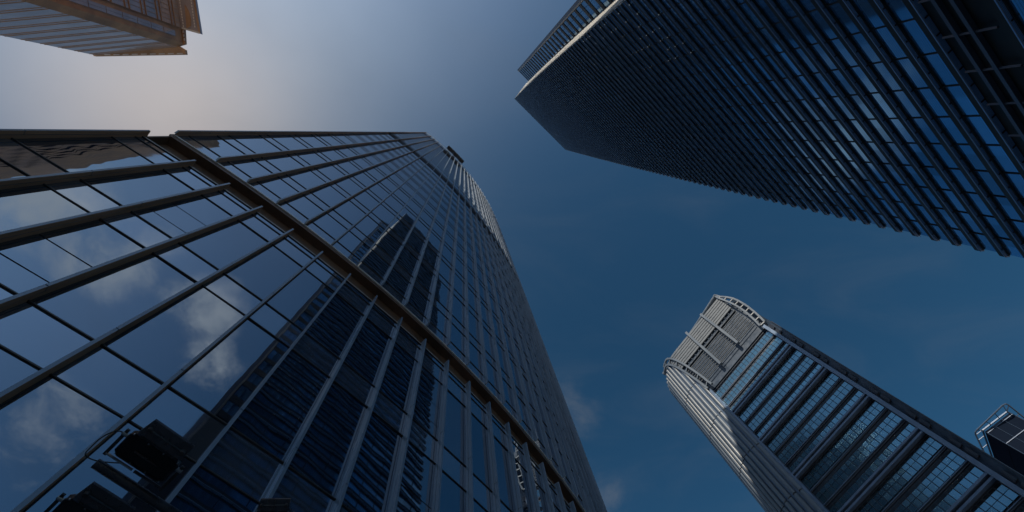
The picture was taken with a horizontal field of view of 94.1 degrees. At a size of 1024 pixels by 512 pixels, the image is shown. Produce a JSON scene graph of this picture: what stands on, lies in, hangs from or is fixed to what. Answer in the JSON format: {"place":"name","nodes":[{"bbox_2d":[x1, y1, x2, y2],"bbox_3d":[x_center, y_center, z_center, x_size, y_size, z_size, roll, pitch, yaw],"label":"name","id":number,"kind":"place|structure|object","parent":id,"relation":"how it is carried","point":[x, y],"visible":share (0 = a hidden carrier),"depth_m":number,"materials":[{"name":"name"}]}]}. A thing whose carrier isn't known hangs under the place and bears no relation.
{"place":"outdoors","nodes":[
{"label":"outdoors","id":0,"kind":"place"},
{"bbox_2d":[0,0,202,56],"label":"stepped tower","id":1,"kind":"structure","parent":0,"point":[98,28],"depth_m":92.87,"materials":[{"name":"tan stone"},{"name":"glass"}]},
{"bbox_2d":[0,129,606,511],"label":"office tower","id":2,"kind":"structure","parent":0,"point":[324,321],"depth_m":12.94,"materials":[{"name":"grey glass"}]},
{"bbox_2d":[0,160,26,178],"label":"window pane","id":3,"kind":"structure","parent":2,"relation":"in","point":[6,171],"depth_m":10.44,"materials":[{"name":"brown glass"}]},
{"bbox_2d":[0,348,38,391],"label":"window pane","id":4,"kind":"structure","parent":2,"relation":"in","point":[13,369],"depth_m":7.10,"materials":[{"name":"blue glass"}]},
{"bbox_2d":[0,255,47,292],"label":"window pane","id":5,"kind":"structure","parent":2,"relation":"in","point":[12,275],"depth_m":8.39,"materials":[{"name":"blue glass"}]},
{"bbox_2d":[0,184,87,231],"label":"window pane","id":6,"kind":"structure","parent":2,"relation":"in","point":[28,205],"depth_m":10.01,"materials":[{"name":"blue glass"}]},
{"bbox_2d":[0,234,90,282],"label":"window pane","id":7,"kind":"structure","parent":2,"relation":"in","point":[35,254],"depth_m":9.06,"materials":[{"name":"blue glass"}]},
{"bbox_2d":[0,376,121,511],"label":"window pane","id":8,"kind":"structure","parent":2,"relation":"in","point":[47,424],"depth_m":6.71,"materials":[{"name":"blue glass"}]},
{"bbox_2d":[16,137,152,171],"bbox_3d":[-11.557,-2.780,13.252,1.595,3.335,0.041,35,-82,-13],"label":"window pane","id":9,"kind":"structure","parent":2,"relation":"in","point":[87,153],"depth_m":12.97,"materials":[{"name":"brown glass"}]},
{"bbox_2d":[39,220,142,266],"bbox_3d":[-9.036,-0.262,10.423,1.244,1.625,0.034,38,-82,-13],"label":"window pane","id":10,"kind":"structure","parent":2,"relation":"in","point":[94,243],"depth_m":10.29,"materials":[{"name":"blue glass"}]},
{"bbox_2d":[23,422,194,511],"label":"window pane","id":11,"kind":"structure","parent":2,"relation":"in","point":[81,476],"depth_m":6.84,"materials":[{"name":"blue glass"}]},
{"bbox_2d":[31,253,194,338],"bbox_3d":[-7.965,0.745,9.905,1.244,3.335,0.043,40,-82,-14],"label":"window pane","id":12,"kind":"structure","parent":2,"relation":"in","point":[95,305],"depth_m":9.52,"materials":[{"name":"blue glass"}]},
{"bbox_2d":[83,170,192,204],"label":"window pane","id":13,"kind":"structure","parent":2,"relation":"in","point":[126,189],"depth_m":13.31,"materials":[{"name":"blue glass"}]},
{"bbox_2d":[133,208,184,236],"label":"window pane","id":14,"kind":"structure","parent":2,"relation":"in","point":[146,213],"depth_m":12.58,"materials":[{"name":"blue glass"}]},
{"bbox_2d":[104,286,243,381],"bbox_3d":[-6.995,1.558,10.214,1.244,3.335,0.045,41,-83,-14],"label":"window pane","id":15,"kind":"structure","parent":2,"relation":"in","point":[161,344],"depth_m":9.86,"materials":[{"name":"blue glass"}]},
{"bbox_2d":[148,202,204,232],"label":"window pane","id":16,"kind":"structure","parent":2,"relation":"in","point":[171,213],"depth_m":13.35,"materials":[{"name":"blue glass"}]},
{"bbox_2d":[171,195,230,225],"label":"window pane","id":17,"kind":"structure","parent":2,"relation":"in","point":[200,208],"depth_m":14.62,"materials":[{"name":"blue glass"}]},
{"bbox_2d":[170,466,258,511],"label":"window pane","id":18,"kind":"structure","parent":2,"relation":"in","point":[203,491],"depth_m":7.81,"materials":[{"name":"blue glass"}]},
{"bbox_2d":[191,136,243,156],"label":"window pane","id":19,"kind":"structure","parent":2,"relation":"in","point":[216,144],"depth_m":20.01,"materials":[{"name":"blue glass"}]},
{"bbox_2d":[180,220,266,268],"bbox_3d":[-8.398,-0.370,14.196,1.244,3.335,0.041,40,-82,-14],"label":"window pane","id":20,"kind":"structure","parent":2,"relation":"in","point":[223,245],"depth_m":13.93,"materials":[{"name":"blue glass"}]},
{"bbox_2d":[170,318,287,422],"bbox_3d":[-6.045,2.393,10.527,1.244,3.335,0.038,42,-83,-14],"label":"window pane","id":21,"kind":"structure","parent":2,"relation":"in","point":[226,376],"depth_m":10.18,"materials":[{"name":"blue glass"}]},
{"bbox_2d":[229,159,270,177],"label":"window pane","id":22,"kind":"structure","parent":2,"relation":"in","point":[250,167],"depth_m":20.35,"materials":[{"name":"blue glass"}]},
{"bbox_2d":[230,135,280,152],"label":"window pane","id":23,"kind":"structure","parent":2,"relation":"in","point":[256,143],"depth_m":23.69,"materials":[{"name":"blue glass"}]},
{"bbox_2d":[225,245,301,299],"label":"window pane","id":24,"kind":"structure","parent":2,"relation":"in","point":[262,273],"depth_m":14.27,"materials":[{"name":"blue glass"}]},
{"bbox_2d":[258,177,297,197],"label":"window pane","id":25,"kind":"structure","parent":2,"relation":"in","point":[276,185],"depth_m":20.67,"materials":[{"name":"blue glass"}]},
{"bbox_2d":[231,350,328,460],"bbox_3d":[-5.115,3.249,10.843,1.244,3.335,0.034,43,-83,-14],"label":"window pane","id":26,"kind":"structure","parent":2,"relation":"in","point":[275,417],"depth_m":10.51,"materials":[{"name":"blue glass"}]},
{"bbox_2d":[263,154,303,170],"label":"window pane","id":27,"kind":"structure","parent":2,"relation":"in","point":[283,162],"depth_m":24.05,"materials":[{"name":"blue glass"}]},
{"bbox_2d":[269,135,306,149],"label":"window pane","id":28,"kind":"structure","parent":2,"relation":"in","point":[288,141],"depth_m":28.03,"materials":[{"name":"blue glass"}]},
{"bbox_2d":[267,269,333,329],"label":"window pane","id":29,"kind":"structure","parent":2,"relation":"in","point":[302,298],"depth_m":14.59,"materials":[{"name":"blue glass"}]},
{"bbox_2d":[286,195,322,218],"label":"window pane","id":30,"kind":"structure","parent":2,"relation":"in","point":[301,203],"depth_m":20.97,"materials":[{"name":"blue glass"}]},
{"bbox_2d":[287,169,324,188],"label":"window pane","id":31,"kind":"structure","parent":2,"relation":"in","point":[306,178],"depth_m":24.36,"materials":[{"name":"blue glass"}]},
{"bbox_2d":[295,151,326,164],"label":"window pane","id":32,"kind":"structure","parent":2,"relation":"in","point":[312,158],"depth_m":28.35,"materials":[{"name":"blue glass"}]},
{"bbox_2d":[311,185,345,206],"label":"window pane","id":33,"kind":"structure","parent":2,"relation":"in","point":[327,193],"depth_m":24.67,"materials":[{"name":"blue glass"}]},
{"bbox_2d":[290,382,366,497],"bbox_3d":[-4.204,4.125,11.163,0.033,3.335,1.244,-44,-76,6],"label":"window pane","id":34,"kind":"structure","parent":2,"relation":"in","point":[323,455],"depth_m":10.85,"materials":[{"name":"blue glass"}]},
{"bbox_2d":[316,164,343,179],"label":"window pane","id":35,"kind":"structure","parent":2,"relation":"in","point":[330,171],"depth_m":28.69,"materials":[{"name":"blue glass"}]},
{"bbox_2d":[313,213,346,238],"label":"window pane","id":36,"kind":"structure","parent":2,"relation":"in","point":[326,222],"depth_m":21.30,"materials":[{"name":"blue glass"}]},
{"bbox_2d":[306,294,362,357],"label":"window pane","id":37,"kind":"structure","parent":2,"relation":"in","point":[335,326],"depth_m":14.91,"materials":[{"name":"blue glass"}]},
{"bbox_2d":[335,177,361,194],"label":"window pane","id":38,"kind":"structure","parent":2,"relation":"in","point":[347,184],"depth_m":28.99,"materials":[{"name":"blue glass"}]},
{"bbox_2d":[334,200,364,224],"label":"window pane","id":39,"kind":"structure","parent":2,"relation":"in","point":[347,209],"depth_m":24.98,"materials":[{"name":"blue glass"}]},
{"bbox_2d":[338,231,369,258],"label":"window pane","id":40,"kind":"structure","parent":2,"relation":"in","point":[349,240],"depth_m":21.62,"materials":[{"name":"blue glass"}]},
{"bbox_2d":[354,190,378,209],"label":"window pane","id":41,"kind":"structure","parent":2,"relation":"in","point":[367,200],"depth_m":29.30,"materials":[{"name":"blue glass"}]},
{"bbox_2d":[344,318,390,384],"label":"window pane","id":42,"kind":"structure","parent":2,"relation":"in","point":[367,354],"depth_m":15.24,"materials":[{"name":"blue glass"}]},
{"bbox_2d":[355,215,383,241],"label":"window pane","id":43,"kind":"structure","parent":2,"relation":"in","point":[367,225],"depth_m":25.30,"materials":[{"name":"blue glass"}]},
{"bbox_2d":[343,412,401,511],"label":"window pane","id":44,"kind":"structure","parent":2,"relation":"in","point":[369,488],"depth_m":11.32,"materials":[{"name":"blue glass"}]},
{"bbox_2d":[362,249,390,278],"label":"window pane","id":45,"kind":"structure","parent":2,"relation":"in","point":[374,261],"depth_m":21.93,"materials":[{"name":"blue glass"}]},
{"bbox_2d":[372,204,395,224],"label":"window pane","id":46,"kind":"structure","parent":2,"relation":"in","point":[381,212],"depth_m":29.61,"materials":[{"name":"blue glass"}]},
{"bbox_2d":[376,231,401,258],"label":"window pane","id":47,"kind":"structure","parent":2,"relation":"in","point":[388,243],"depth_m":25.56,"materials":[{"name":"blue glass"}]},
{"bbox_2d":[386,268,410,297],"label":"window pane","id":48,"kind":"structure","parent":2,"relation":"in","point":[397,281],"depth_m":22.27,"materials":[{"name":"blue glass"}]},
{"bbox_2d":[380,343,417,411],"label":"window pane","id":49,"kind":"structure","parent":2,"relation":"in","point":[398,379],"depth_m":15.59,"materials":[{"name":"blue glass"}]},
{"bbox_2d":[389,217,409,239],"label":"window pane","id":50,"kind":"structure","parent":2,"relation":"in","point":[401,229],"depth_m":30.03,"materials":[{"name":"blue glass"}]},
{"bbox_2d":[397,247,418,275],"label":"window pane","id":51,"kind":"structure","parent":2,"relation":"in","point":[407,260],"depth_m":25.98,"materials":[{"name":"blue glass"}]},
{"bbox_2d":[396,485,430,511],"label":"window pane","id":52,"kind":"structure","parent":2,"relation":"in","point":[407,502],"depth_m":11.53,"materials":[{"name":"blue glass"}]},
{"bbox_2d":[407,232,424,254],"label":"window pane","id":53,"kind":"structure","parent":2,"relation":"in","point":[414,241],"depth_m":30.29,"materials":[{"name":"black glass"}]},
{"bbox_2d":[401,442,434,508],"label":"window pane","id":54,"kind":"structure","parent":2,"relation":"in","point":[418,471],"depth_m":12.56,"materials":[{"name":"blue glass"}]},
{"bbox_2d":[409,286,429,317],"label":"window pane","id":55,"kind":"structure","parent":2,"relation":"in","point":[416,298],"depth_m":22.58,"materials":[{"name":"black glass"}]},
{"bbox_2d":[416,263,434,292],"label":"window pane","id":56,"kind":"structure","parent":2,"relation":"in","point":[425,276],"depth_m":26.30,"materials":[{"name":"black glass"}]},
{"bbox_2d":[413,408,437,438],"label":"window pane","id":57,"kind":"structure","parent":2,"relation":"in","point":[418,416],"depth_m":14.83,"materials":[{"name":"blue glass"}]},
{"bbox_2d":[415,390,439,426],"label":"window pane","id":58,"kind":"structure","parent":2,"relation":"in","point":[425,406],"depth_m":15.60,"materials":[{"name":"blue glass"}]},
{"bbox_2d":[418,367,441,408],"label":"window pane","id":59,"kind":"structure","parent":2,"relation":"in","point":[428,386],"depth_m":16.88,"materials":[{"name":"blue glass"}]},
{"bbox_2d":[423,246,438,268],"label":"window pane","id":60,"kind":"structure","parent":2,"relation":"in","point":[432,258],"depth_m":30.59,"materials":[{"name":"black glass"}]},
{"bbox_2d":[430,305,447,335],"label":"window pane","id":61,"kind":"structure","parent":2,"relation":"in","point":[438,319],"depth_m":22.93,"materials":[{"name":"blue glass"}]},
{"bbox_2d":[434,279,449,309],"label":"window pane","id":62,"kind":"structure","parent":2,"relation":"in","point":[442,293],"depth_m":26.61,"materials":[{"name":"blue glass"}]},
{"bbox_2d":[297,133,590,511],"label":"far window panes","id":63,"kind":"structure","parent":2,"relation":"in","point":[346,165],"depth_m":41.40,"materials":[{"name":"blue glass"}]},
{"bbox_2d":[439,260,451,283],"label":"window pane","id":64,"kind":"structure","parent":2,"relation":"in","point":[444,270],"depth_m":30.91,"materials":[{"name":"blue glass"}]},
{"bbox_2d":[440,471,465,511],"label":"window pane","id":65,"kind":"structure","parent":2,"relation":"in","point":[453,498],"depth_m":13.19,"materials":[{"name":"blue glass"}]},
{"bbox_2d":[444,390,465,464],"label":"window pane","id":66,"kind":"structure","parent":2,"relation":"in","point":[454,436],"depth_m":16.23,"materials":[{"name":"blue glass"}]},
{"bbox_2d":[447,145,463,162],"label":"cleaning cradle","id":67,"kind":"object","parent":2,"relation":"on","point":[453,152],"visible":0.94,"depth_m":139.09,"materials":[{"name":"black metal"}]},
{"bbox_2d":[451,324,464,354],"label":"window pane","id":68,"kind":"structure","parent":2,"relation":"in","point":[457,338],"depth_m":23.27,"materials":[{"name":"blue glass"}]},
{"bbox_2d":[452,294,464,326],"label":"window pane","id":69,"kind":"structure","parent":2,"relation":"in","point":[458,311],"depth_m":26.94,"materials":[{"name":"blue glass"}]},
{"bbox_2d":[454,274,464,298],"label":"window pane","id":70,"kind":"structure","parent":2,"relation":"in","point":[459,285],"depth_m":31.26,"materials":[{"name":"blue glass"}]},
{"bbox_2d":[468,288,477,312],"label":"window pane","id":71,"kind":"structure","parent":2,"relation":"in","point":[472,299],"depth_m":31.59,"materials":[{"name":"blue glass"}]},
{"bbox_2d":[469,311,479,342],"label":"window pane","id":72,"kind":"structure","parent":2,"relation":"in","point":[473,322],"depth_m":27.30,"materials":[{"name":"blue glass"}]},
{"bbox_2d":[469,342,482,373],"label":"window pane","id":73,"kind":"structure","parent":2,"relation":"in","point":[475,356],"depth_m":23.61,"materials":[{"name":"blue glass"}]},
{"bbox_2d":[474,500,485,511],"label":"window pane","id":74,"kind":"structure","parent":2,"relation":"in","point":[477,508],"depth_m":13.91,"materials":[{"name":"blue glass"}]},
{"bbox_2d":[471,414,491,489],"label":"window pane","id":75,"kind":"structure","parent":2,"relation":"in","point":[480,449],"depth_m":16.59,"materials":[{"name":"blue glass"}]},
{"bbox_2d":[481,303,490,327],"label":"window pane","id":76,"kind":"structure","parent":2,"relation":"in","point":[485,314],"depth_m":31.93,"materials":[{"name":"blue glass"}]},
{"bbox_2d":[483,327,494,359],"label":"window pane","id":77,"kind":"structure","parent":2,"relation":"in","point":[488,341],"depth_m":27.63,"materials":[{"name":"blue glass"}]},
{"bbox_2d":[486,360,498,390],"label":"window pane","id":78,"kind":"structure","parent":2,"relation":"in","point":[492,373],"depth_m":23.96,"materials":[{"name":"blue glass"}]},
{"bbox_2d":[492,315,502,341],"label":"window pane","id":79,"kind":"structure","parent":2,"relation":"in","point":[496,325],"depth_m":32.32,"materials":[{"name":"blue glass"}]},
{"bbox_2d":[497,343,508,375],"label":"window pane","id":80,"kind":"structure","parent":2,"relation":"in","point":[503,364],"depth_m":28.02,"materials":[{"name":"blue glass"}]},
{"bbox_2d":[494,437,515,511],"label":"window pane","id":81,"kind":"structure","parent":2,"relation":"in","point":[506,494],"depth_m":16.94,"materials":[{"name":"blue glass"}]},
{"bbox_2d":[502,378,514,409],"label":"window pane","id":82,"kind":"structure","parent":2,"relation":"in","point":[507,389],"depth_m":24.29,"materials":[{"name":"blue glass"}]},
{"bbox_2d":[515,460,533,511],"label":"window pane","id":83,"kind":"structure","parent":2,"relation":"in","point":[527,505],"depth_m":17.81,"materials":[{"name":"blue glass"}]},
{"bbox_2d":[0,0,1023,511],"label":"sky","id":84,"kind":"structure","parent":0,"point":[614,263],"materials":[{"name":"blue"}]},
{"bbox_2d":[515,0,1023,257],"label":"banded tower","id":85,"kind":"structure","parent":0,"point":[899,116],"depth_m":35.88,"materials":[{"name":"blue glass"}]},
{"bbox_2d":[538,49,548,60],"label":"wing window","id":86,"kind":"structure","parent":85,"relation":"in","point":[539,50],"depth_m":112.78,"materials":[{"name":"blue glass"}]},
{"bbox_2d":[546,42,556,53],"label":"wing window","id":87,"kind":"structure","parent":85,"relation":"in","point":[547,43],"depth_m":103.40,"materials":[{"name":"blue glass"}]},
{"bbox_2d":[548,39,559,51],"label":"wing window","id":88,"kind":"structure","parent":85,"relation":"in","point":[549,40],"depth_m":100.05,"materials":[{"name":"blue glass"}]},
{"bbox_2d":[551,36,562,48],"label":"wing window","id":89,"kind":"structure","parent":85,"relation":"in","point":[552,37],"depth_m":96.87,"materials":[{"name":"blue glass"}]},
{"bbox_2d":[554,32,565,45],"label":"wing window","id":90,"kind":"structure","parent":85,"relation":"in","point":[555,33],"depth_m":93.74,"materials":[{"name":"blue glass"}]},
{"bbox_2d":[557,28,568,41],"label":"wing window","id":91,"kind":"structure","parent":85,"relation":"in","point":[558,30],"depth_m":90.55,"materials":[{"name":"blue glass"}]},
{"bbox_2d":[560,25,573,38],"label":"wing window","id":92,"kind":"structure","parent":85,"relation":"in","point":[562,27],"depth_m":87.35,"materials":[{"name":"blue glass"}]},
{"bbox_2d":[564,21,576,35],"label":"wing window","id":93,"kind":"structure","parent":85,"relation":"in","point":[569,27],"depth_m":84.28,"materials":[{"name":"blue glass"}]},
{"bbox_2d":[568,16,581,31],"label":"wing window","id":94,"kind":"structure","parent":85,"relation":"in","point":[570,19],"depth_m":81.10,"materials":[{"name":"blue glass"}]},
{"bbox_2d":[572,12,586,27],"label":"wing window","id":95,"kind":"structure","parent":85,"relation":"in","point":[574,14],"depth_m":77.94,"materials":[{"name":"blue glass"}]},
{"bbox_2d":[576,7,591,22],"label":"wing window","id":96,"kind":"structure","parent":85,"relation":"in","point":[578,9],"depth_m":74.76,"materials":[{"name":"blue glass"}]},
{"bbox_2d":[581,1,596,17],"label":"wing window","id":97,"kind":"structure","parent":85,"relation":"in","point":[584,4],"depth_m":71.60,"materials":[{"name":"blue glass"}]},
{"bbox_2d":[588,0,602,12],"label":"wing window","id":98,"kind":"structure","parent":85,"relation":"in","point":[593,2],"depth_m":68.61,"materials":[{"name":"blue glass"}]},
{"bbox_2d":[600,0,609,6],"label":"wing window","id":99,"kind":"structure","parent":85,"relation":"in","point":[606,3],"depth_m":65.63,"materials":[{"name":"blue glass"}]},
{"bbox_2d":[974,403,1023,475],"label":"framed tower","id":100,"kind":"structure","parent":0,"point":[1005,436],"depth_m":121.95,"materials":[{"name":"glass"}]},
{"label":"ground","id":101,"kind":"structure","parent":0,"visible":0},
{"bbox_2d":[90,459,181,511],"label":"lighting mast","id":102,"kind":"object","parent":101,"relation":"on","point":[127,483],"visible":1,"depth_m":4.74,"materials":[{"name":"metal"}]},
{"bbox_2d":[44,481,135,511],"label":"floodlight","id":103,"kind":"object","parent":102,"relation":"attached to","point":[94,496],"visible":1,"depth_m":4.81,"materials":[{"name":"black metal"}]},
{"bbox_2d":[85,419,194,491],"bbox_3d":[-3.675,1.931,4.801,0.823,0.262,0.589,38,-82,-14],"label":"floodlight","id":104,"kind":"object","parent":102,"relation":"attached to","point":[156,450],"visible":1,"depth_m":4.75,"materials":[{"name":"black metal"}]},
{"bbox_2d":[256,498,294,511],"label":"floodlight","id":105,"kind":"object","parent":102,"relation":"attached to","point":[274,504],"visible":1,"depth_m":5.02,"materials":[{"name":"black metal"}]},
{"bbox_2d":[663,294,1023,511],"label":"crowned tower","id":106,"kind":"structure","parent":101,"relation":"on","point":[783,419],"depth_m":100.21,"materials":[{"name":"beige metal"}]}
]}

